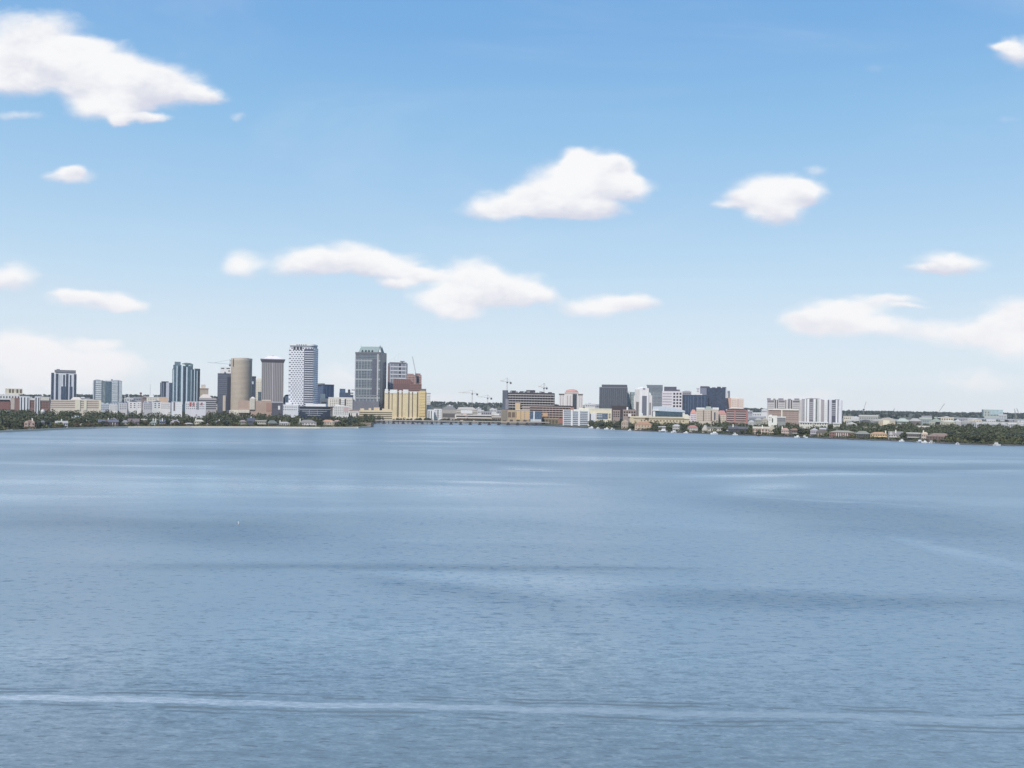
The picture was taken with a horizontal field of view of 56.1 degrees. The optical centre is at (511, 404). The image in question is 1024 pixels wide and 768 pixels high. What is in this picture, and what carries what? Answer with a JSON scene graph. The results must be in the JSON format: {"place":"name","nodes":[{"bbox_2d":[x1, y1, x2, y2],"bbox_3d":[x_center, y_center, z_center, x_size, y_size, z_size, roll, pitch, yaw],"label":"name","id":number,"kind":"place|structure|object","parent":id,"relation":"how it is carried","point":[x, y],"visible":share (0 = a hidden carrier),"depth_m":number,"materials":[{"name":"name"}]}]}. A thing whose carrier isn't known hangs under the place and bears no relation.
{"place":"outdoors","nodes":[
{"label":"outdoors","id":0,"kind":"place"},
{"bbox_2d":[0,422,1023,767],"bbox_3d":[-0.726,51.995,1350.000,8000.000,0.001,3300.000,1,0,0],"label":"water","id":1,"kind":"structure","parent":0,"point":[406,594],"depth_m":255.57,"materials":[{"name":"liquid"}]},
{"bbox_2d":[0,0,1023,412],"label":"sky","id":2,"kind":"structure","parent":0,"point":[758,200],"materials":[{"name":"blue"}]},
{"bbox_2d":[7,396,1023,444],"bbox_3d":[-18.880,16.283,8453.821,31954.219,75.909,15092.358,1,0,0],"label":"ground","id":3,"kind":"structure","parent":0,"point":[879,417],"depth_m":4538.06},
{"bbox_2d":[0,388,22,411],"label":"medical block","id":4,"kind":"structure","parent":3,"relation":"on","point":[5,398],"depth_m":2137.79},
{"bbox_2d":[24,418,34,428],"bbox_3d":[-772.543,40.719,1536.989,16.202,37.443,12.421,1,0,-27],"label":"waterfront house","id":5,"kind":"structure","parent":3,"relation":"on","point":[29,423],"depth_m":1532.72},
{"bbox_2d":[11,395,48,413],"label":"brick apartments","id":6,"kind":"structure","parent":3,"relation":"on","point":[37,403],"depth_m":2128.34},
{"bbox_2d":[51,369,76,399],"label":"apartment tower","id":7,"kind":"structure","parent":3,"relation":"on","point":[63,386],"depth_m":2433.19,"materials":[{"name":"concrete"}]},
{"bbox_2d":[49,397,100,416],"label":"office slab","id":8,"kind":"structure","parent":3,"relation":"on","point":[80,405],"depth_m":2169.92,"materials":[{"name":"concrete"}]},
{"bbox_2d":[101,403,108,412],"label":"apartment block","id":9,"kind":"structure","parent":3,"relation":"on","point":[104,407],"depth_m":2245.15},
{"bbox_2d":[93,379,121,409],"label":"condo tower","id":10,"kind":"structure","parent":3,"relation":"on","point":[105,392],"depth_m":2465.73,"materials":[{"name":"glass"}]},
{"bbox_2d":[98,418,118,426],"bbox_3d":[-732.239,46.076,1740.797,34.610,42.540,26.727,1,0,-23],"label":"waterfront house","id":11,"kind":"structure","parent":3,"relation":"on","point":[114,422],"depth_m":1734.72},
{"bbox_2d":[109,403,117,417],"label":"apartment block","id":12,"kind":"structure","parent":3,"relation":"on","point":[113,407],"depth_m":2155.77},
{"bbox_2d":[119,401,127,417],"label":"apartment block","id":13,"kind":"structure","parent":3,"relation":"on","point":[123,407],"depth_m":2195.89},
{"bbox_2d":[129,400,136,414],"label":"apartment block","id":14,"kind":"structure","parent":3,"relation":"on","point":[132,405],"depth_m":2225.53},
{"bbox_2d":[137,402,141,417],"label":"apartment block","id":15,"kind":"structure","parent":3,"relation":"on","point":[139,407],"depth_m":2177.60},
{"bbox_2d":[143,401,151,418],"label":"apartment block","id":16,"kind":"structure","parent":3,"relation":"on","point":[147,408],"depth_m":2145.49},
{"bbox_2d":[152,400,160,417],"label":"apartment block","id":17,"kind":"structure","parent":3,"relation":"on","point":[156,406],"depth_m":2136.54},
{"bbox_2d":[147,395,168,402],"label":"flat block","id":18,"kind":"structure","parent":3,"relation":"on","point":[151,398],"depth_m":2318.66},
{"bbox_2d":[160,381,171,402],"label":"office tower","id":19,"kind":"structure","parent":3,"relation":"on","point":[165,388],"depth_m":2588.27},
{"bbox_2d":[161,402,171,415],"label":"apartment block","id":20,"kind":"structure","parent":3,"relation":"on","point":[166,408],"depth_m":2135.05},
{"bbox_2d":[171,402,181,417],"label":"flat block","id":21,"kind":"structure","parent":3,"relation":"on","point":[176,408],"depth_m":2112.54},
{"bbox_2d":[0,426,356,431],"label":"seawall","id":22,"kind":"object","parent":3,"relation":"on","point":[163,427],"visible":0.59,"depth_m":1770.46,"materials":[{"name":"concrete"}]},
{"bbox_2d":[1,424,363,429],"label":"shrubbery","id":23,"kind":"object","parent":3,"relation":"on","point":[173,425],"visible":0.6,"depth_m":1787.69,"materials":[{"name":"green plant"}]},
{"bbox_2d":[0,416,365,428],"bbox_3d":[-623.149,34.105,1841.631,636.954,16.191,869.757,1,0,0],"label":"woods","id":24,"kind":"object","parent":3,"relation":"on","point":[246,424],"visible":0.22,"depth_m":1839.13,"materials":[{"name":"green plant"}]},
{"bbox_2d":[0,423,366,429],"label":"shrubbery","id":25,"kind":"object","parent":3,"relation":"on","point":[52,426],"visible":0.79,"depth_m":1783.51,"materials":[{"name":"green plant"}]},
{"bbox_2d":[172,362,199,412],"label":"glass tower","id":26,"kind":"structure","parent":3,"relation":"on","point":[186,382],"depth_m":2380.20,"materials":[{"name":"glass"}]},
{"bbox_2d":[0,409,382,426],"bbox_3d":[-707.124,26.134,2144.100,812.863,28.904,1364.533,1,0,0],"label":"woods","id":27,"kind":"object","parent":3,"relation":"on","point":[9,415],"visible":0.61,"depth_m":1992.10,"materials":[{"name":"green plant"}]},
{"bbox_2d":[185,401,205,417],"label":"apartment block","id":28,"kind":"structure","parent":3,"relation":"on","point":[193,409],"depth_m":2111.88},
{"bbox_2d":[200,385,208,395],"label":"stepped block","id":29,"kind":"structure","parent":3,"relation":"on","point":[203,389],"depth_m":2492.84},
{"bbox_2d":[199,394,216,414],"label":"parking garage","id":30,"kind":"structure","parent":3,"relation":"on","point":[210,401],"depth_m":2292.26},
{"bbox_2d":[217,367,230,412],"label":"office tower","id":31,"kind":"structure","parent":3,"relation":"on","point":[224,392],"depth_m":2406.10,"materials":[{"name":"glass"}]},
{"bbox_2d":[229,358,251,414],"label":"round tower","id":32,"kind":"structure","parent":3,"relation":"on","point":[241,378],"depth_m":2387.79,"materials":[{"name":"concrete"}]},
{"bbox_2d":[252,376,255,400],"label":"office tower","id":33,"kind":"structure","parent":3,"relation":"on","point":[254,386],"depth_m":2592.01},
{"bbox_2d":[238,397,271,418],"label":"grid block","id":34,"kind":"structure","parent":3,"relation":"on","point":[252,406],"depth_m":2264.44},
{"bbox_2d":[256,378,260,400],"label":"flat block","id":35,"kind":"structure","parent":3,"relation":"on","point":[258,389],"depth_m":2642.51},
{"bbox_2d":[260,356,284,401],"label":"office tower","id":36,"kind":"structure","parent":3,"relation":"on","point":[272,382],"depth_m":2326.86,"materials":[{"name":"concrete"}]},
{"bbox_2d":[272,402,282,415],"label":"flat block","id":37,"kind":"structure","parent":3,"relation":"on","point":[277,408],"depth_m":2242.99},
{"bbox_2d":[283,403,297,416],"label":"flat block","id":38,"kind":"structure","parent":3,"relation":"on","point":[290,409],"depth_m":2251.23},
{"bbox_2d":[288,344,317,414],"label":"lattice tower","id":39,"kind":"structure","parent":3,"relation":"on","point":[303,376],"depth_m":2264.05,"materials":[{"name":"concrete"}]},
{"bbox_2d":[299,418,316,426],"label":"waterfront house","id":40,"kind":"structure","parent":3,"relation":"on","point":[308,422],"depth_m":1906.87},
{"bbox_2d":[298,404,332,420],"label":"office block","id":41,"kind":"structure","parent":3,"relation":"on","point":[324,411],"depth_m":2076.42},
{"bbox_2d":[320,394,328,405],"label":"flat block","id":42,"kind":"structure","parent":3,"relation":"on","point":[323,400],"depth_m":2321.87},
{"bbox_2d":[317,383,333,403],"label":"office block","id":43,"kind":"structure","parent":3,"relation":"on","point":[327,390],"depth_m":2735.95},
{"bbox_2d":[323,420,333,425],"bbox_3d":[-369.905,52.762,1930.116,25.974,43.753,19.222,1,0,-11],"label":"waterfront house","id":44,"kind":"structure","parent":3,"relation":"on","point":[328,422],"depth_m":1922.01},
{"bbox_2d":[328,397,352,409],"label":"apartment block","id":45,"kind":"structure","parent":3,"relation":"on","point":[342,401],"depth_m":2298.95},
{"bbox_2d":[333,405,348,417],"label":"apartment block","id":46,"kind":"structure","parent":3,"relation":"on","point":[340,411],"depth_m":2193.25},
{"bbox_2d":[339,389,354,409],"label":"office block","id":47,"kind":"structure","parent":3,"relation":"on","point":[342,393],"depth_m":2739.20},
{"bbox_2d":[349,410,358,416],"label":"colonnade hall","id":48,"kind":"structure","parent":3,"relation":"on","point":[353,413],"depth_m":2233.56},
{"bbox_2d":[353,346,386,409],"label":"office tower","id":49,"kind":"structure","parent":3,"relation":"on","point":[370,373],"depth_m":2711.79,"materials":[{"name":"glass"}]},
{"bbox_2d":[359,407,392,419],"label":"parking garage","id":50,"kind":"structure","parent":3,"relation":"on","point":[385,413],"depth_m":2575.79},
{"bbox_2d":[388,354,407,390],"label":"hotel tower","id":51,"kind":"structure","parent":3,"relation":"on","point":[397,370],"depth_m":2839.24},
{"bbox_2d":[384,389,426,419],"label":"condo block","id":52,"kind":"structure","parent":3,"relation":"on","point":[406,404],"depth_m":2642.77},
{"bbox_2d":[393,379,421,390],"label":"brown block","id":53,"kind":"structure","parent":3,"relation":"on","point":[404,384],"depth_m":2712.02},
{"bbox_2d":[407,373,421,383],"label":"concrete tower","id":54,"kind":"structure","parent":3,"relation":"on","point":[412,377],"depth_m":2774.92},
{"bbox_2d":[426,393,430,417],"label":"flat block","id":55,"kind":"structure","parent":3,"relation":"on","point":[428,400],"depth_m":2711.84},
{"bbox_2d":[427,410,433,419],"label":"flat block","id":56,"kind":"structure","parent":3,"relation":"on","point":[430,414],"depth_m":2613.90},
{"bbox_2d":[363,414,500,422],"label":"woods","id":57,"kind":"object","parent":3,"relation":"on","point":[449,419],"visible":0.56,"depth_m":2573.35,"materials":[{"name":"green plant"}]},
{"bbox_2d":[376,422,497,423],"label":"seawall","id":58,"kind":"object","parent":3,"relation":"on","point":[454,422],"visible":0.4,"depth_m":2598.71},
{"bbox_2d":[433,407,442,419],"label":"arched block","id":59,"kind":"structure","parent":3,"relation":"on","point":[438,413],"depth_m":2633.46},
{"bbox_2d":[442,407,477,419],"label":"convention hall","id":60,"kind":"structure","parent":3,"relation":"on","point":[449,412],"depth_m":2733.23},
{"bbox_2d":[373,419,548,425],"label":"causeway bridge","id":61,"kind":"structure","parent":3,"relation":"on","point":[442,421],"depth_m":2387.33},
{"bbox_2d":[455,413,490,422],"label":"parking garage","id":62,"kind":"structure","parent":3,"relation":"on","point":[460,417],"depth_m":2624.83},
{"bbox_2d":[491,414,500,422],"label":"building","id":63,"kind":"structure","parent":3,"relation":"on","point":[496,416],"depth_m":2611.17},
{"bbox_2d":[501,409,529,422],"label":"unfinished building","id":64,"kind":"structure","parent":3,"relation":"on","point":[512,415],"depth_m":2553.36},
{"bbox_2d":[22,394,1023,419],"bbox_3d":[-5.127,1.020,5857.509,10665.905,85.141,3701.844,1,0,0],"label":"woods","id":65,"kind":"object","parent":3,"relation":"on","point":[847,412],"visible":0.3,"depth_m":5888.46,"materials":[{"name":"green plant"}]},
{"bbox_2d":[502,390,554,409],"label":"unfinished building","id":66,"kind":"structure","parent":3,"relation":"on","point":[513,400],"depth_m":2621.63,"materials":[{"name":"concrete"}]},
{"bbox_2d":[530,411,541,423],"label":"glass pavilion","id":67,"kind":"structure","parent":3,"relation":"on","point":[535,416],"depth_m":2480.65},
{"bbox_2d":[522,405,573,423],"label":"unfinished building","id":68,"kind":"structure","parent":3,"relation":"on","point":[552,414],"depth_m":2511.67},
{"bbox_2d":[559,389,582,408],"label":"condo tower","id":69,"kind":"structure","parent":3,"relation":"on","point":[571,397],"depth_m":2619.11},
{"bbox_2d":[563,409,589,425],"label":"apartment block","id":70,"kind":"structure","parent":3,"relation":"on","point":[576,417],"depth_m":2338.12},
{"bbox_2d":[579,408,611,425],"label":"office block","id":71,"kind":"structure","parent":3,"relation":"on","point":[596,414],"depth_m":2342.96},
{"bbox_2d":[599,384,627,418],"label":"office block","id":72,"kind":"structure","parent":3,"relation":"on","point":[613,397],"depth_m":2458.49,"materials":[{"name":"glass"}]},
{"bbox_2d":[613,410,619,423],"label":"brick building","id":73,"kind":"structure","parent":3,"relation":"on","point":[616,415],"depth_m":2274.81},
{"bbox_2d":[621,420,628,428],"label":"waterfront house","id":74,"kind":"structure","parent":3,"relation":"on","point":[625,424],"depth_m":2080.40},
{"bbox_2d":[623,407,635,420],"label":"brick building","id":75,"kind":"structure","parent":3,"relation":"on","point":[627,413],"depth_m":2271.29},
{"bbox_2d":[627,391,634,408],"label":"glass tower","id":76,"kind":"structure","parent":3,"relation":"on","point":[630,402],"depth_m":2509.29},
{"bbox_2d":[634,387,651,416],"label":"sculpted tower","id":77,"kind":"structure","parent":3,"relation":"on","point":[642,401],"depth_m":2421.00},
{"bbox_2d":[634,422,651,430],"bbox_3d":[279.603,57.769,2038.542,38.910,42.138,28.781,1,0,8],"label":"waterfront house","id":78,"kind":"structure","parent":3,"relation":"on","point":[641,425],"depth_m":2027.24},
{"bbox_2d":[647,385,662,416],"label":"glass tower","id":79,"kind":"structure","parent":3,"relation":"on","point":[655,391],"depth_m":2546.80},
{"bbox_2d":[630,415,688,424],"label":"waterfront terrace","id":80,"kind":"structure","parent":3,"relation":"on","point":[676,420],"depth_m":2166.14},
{"bbox_2d":[652,406,684,416],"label":"arena","id":81,"kind":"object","parent":3,"relation":"on","point":[660,411],"visible":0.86,"depth_m":2260.39},
{"bbox_2d":[662,387,681,409],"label":"office block","id":82,"kind":"structure","parent":3,"relation":"on","point":[672,397],"depth_m":2487.75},
{"bbox_2d":[690,410,695,422],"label":"apartment block","id":83,"kind":"structure","parent":3,"relation":"on","point":[693,415],"depth_m":2194.82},
{"bbox_2d":[682,394,707,415],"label":"glass block","id":84,"kind":"structure","parent":3,"relation":"on","point":[690,403],"depth_m":2488.02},
{"bbox_2d":[696,406,718,424],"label":"hotel","id":85,"kind":"structure","parent":3,"relation":"on","point":[708,414],"depth_m":2170.73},
{"bbox_2d":[700,386,726,412],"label":"glass tower","id":86,"kind":"structure","parent":3,"relation":"on","point":[717,397],"depth_m":2504.95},
{"bbox_2d":[718,410,725,422],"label":"apartment block","id":87,"kind":"structure","parent":3,"relation":"on","point":[721,416],"depth_m":2194.95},
{"bbox_2d":[728,424,737,433],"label":"waterfront house","id":88,"kind":"structure","parent":3,"relation":"on","point":[733,428],"depth_m":1846.98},
{"bbox_2d":[727,397,743,408],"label":"apartment block","id":89,"kind":"structure","parent":3,"relation":"on","point":[738,402],"depth_m":2547.44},
{"bbox_2d":[726,407,747,424],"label":"parking garage","id":90,"kind":"structure","parent":3,"relation":"on","point":[737,416],"depth_m":2140.53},
{"bbox_2d":[748,416,765,420],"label":"warehouse","id":91,"kind":"structure","parent":3,"relation":"on","point":[752,418],"depth_m":2293.70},
{"bbox_2d":[753,425,769,434],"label":"waterfront house","id":92,"kind":"structure","parent":3,"relation":"on","point":[762,429],"depth_m":1805.57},
{"bbox_2d":[509,424,1023,445],"bbox_3d":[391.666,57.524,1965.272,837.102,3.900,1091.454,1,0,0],"label":"seawall","id":93,"kind":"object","parent":3,"relation":"on","point":[780,436],"visible":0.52,"depth_m":1737.32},
{"bbox_2d":[768,415,776,427],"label":"flat block","id":94,"kind":"structure","parent":3,"relation":"on","point":[772,420],"depth_m":1954.98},
{"bbox_2d":[777,417,785,427],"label":"flat block","id":95,"kind":"structure","parent":3,"relation":"on","point":[781,421],"depth_m":1974.49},
{"bbox_2d":[768,408,798,424],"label":"brick building","id":96,"kind":"structure","parent":3,"relation":"on","point":[791,415],"depth_m":2068.27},
{"bbox_2d":[767,398,801,420],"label":"condo slab","id":97,"kind":"structure","parent":3,"relation":"on","point":[781,403],"depth_m":2188.00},
{"bbox_2d":[596,423,1011,442],"bbox_3d":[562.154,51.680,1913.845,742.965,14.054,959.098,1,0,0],"label":"woods","id":98,"kind":"object","parent":3,"relation":"on","point":[854,435],"visible":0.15,"depth_m":1657.13,"materials":[{"name":"green plant"}]},
{"bbox_2d":[587,418,1023,440],"bbox_3d":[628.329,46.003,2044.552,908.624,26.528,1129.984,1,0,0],"label":"woods","id":99,"kind":"object","parent":3,"relation":"on","point":[998,431],"visible":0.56,"depth_m":1886.72,"materials":[{"name":"green plant"}]},
{"bbox_2d":[799,421,812,428],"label":"pavilion","id":100,"kind":"structure","parent":3,"relation":"on","point":[805,424],"depth_m":1944.73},
{"bbox_2d":[591,425,1023,444],"bbox_3d":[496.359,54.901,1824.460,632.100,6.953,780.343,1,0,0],"label":"shrubbery","id":101,"kind":"object","parent":3,"relation":"on","point":[893,438],"visible":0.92,"depth_m":1665.13,"materials":[{"name":"green plant"}]},
{"bbox_2d":[801,398,821,421],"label":"condo tower","id":102,"kind":"structure","parent":3,"relation":"on","point":[811,409],"depth_m":2119.68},
{"bbox_2d":[609,427,1023,444],"bbox_3d":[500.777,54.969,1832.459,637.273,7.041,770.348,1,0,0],"label":"shrubbery","id":103,"kind":"object","parent":3,"relation":"on","point":[847,436],"visible":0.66,"depth_m":1646.28,"materials":[{"name":"green plant"}]},
{"bbox_2d":[813,422,827,427],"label":"pavilion","id":104,"kind":"structure","parent":3,"relation":"on","point":[819,424],"depth_m":1944.75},
{"bbox_2d":[821,399,831,425],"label":"condo tower","id":105,"kind":"structure","parent":3,"relation":"on","point":[826,410],"depth_m":2103.85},
{"bbox_2d":[832,399,841,423],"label":"condo tower","id":106,"kind":"structure","parent":3,"relation":"on","point":[836,410],"depth_m":2084.22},
{"bbox_2d":[829,430,855,437],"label":"waterfront house","id":107,"kind":"structure","parent":3,"relation":"on","point":[838,433],"depth_m":1675.12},
{"bbox_2d":[854,431,869,438],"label":"waterfront house","id":108,"kind":"structure","parent":3,"relation":"on","point":[862,434],"depth_m":1649.82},
{"bbox_2d":[859,415,877,422],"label":"warehouse","id":109,"kind":"structure","parent":3,"relation":"on","point":[867,417],"depth_m":2488.98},
{"bbox_2d":[870,431,886,437],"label":"waterfront house","id":110,"kind":"structure","parent":3,"relation":"on","point":[878,434],"depth_m":1635.32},
{"bbox_2d":[879,418,895,425],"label":"villa block","id":111,"kind":"structure","parent":3,"relation":"on","point":[883,421],"depth_m":2092.86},
{"bbox_2d":[888,430,902,439],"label":"waterfront house","id":112,"kind":"structure","parent":3,"relation":"on","point":[895,433],"depth_m":1620.45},
{"bbox_2d":[896,418,908,424],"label":"gallery hall","id":113,"kind":"structure","parent":3,"relation":"on","point":[900,420],"depth_m":2175.46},
{"bbox_2d":[906,432,920,439],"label":"waterfront house","id":114,"kind":"structure","parent":3,"relation":"on","point":[911,435],"depth_m":1583.53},
{"bbox_2d":[909,418,921,424],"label":"gallery hall","id":115,"kind":"structure","parent":3,"relation":"on","point":[914,421],"depth_m":2194.60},
{"bbox_2d":[919,417,931,424],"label":"warehouse","id":116,"kind":"structure","parent":3,"relation":"on","point":[924,420],"depth_m":2343.92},
{"bbox_2d":[848,419,1023,423],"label":"elevated road","id":117,"kind":"structure","parent":3,"relation":"on","point":[974,421],"depth_m":2348.53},
{"bbox_2d":[929,418,942,425],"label":"gallery hall","id":118,"kind":"structure","parent":3,"relation":"on","point":[936,421],"depth_m":2153.56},
{"bbox_2d":[927,433,946,441],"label":"waterfront house","id":119,"kind":"structure","parent":3,"relation":"on","point":[934,436],"depth_m":1544.28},
{"bbox_2d":[961,420,974,426],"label":"warehouse","id":120,"kind":"structure","parent":3,"relation":"on","point":[964,422],"depth_m":2143.66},
{"bbox_2d":[934,417,1023,421],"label":"elevated road","id":121,"kind":"structure","parent":3,"relation":"on","point":[989,418],"depth_m":2719.51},
{"bbox_2d":[982,409,1002,419],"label":"hotel","id":122,"kind":"structure","parent":3,"relation":"on","point":[990,413],"depth_m":4282.80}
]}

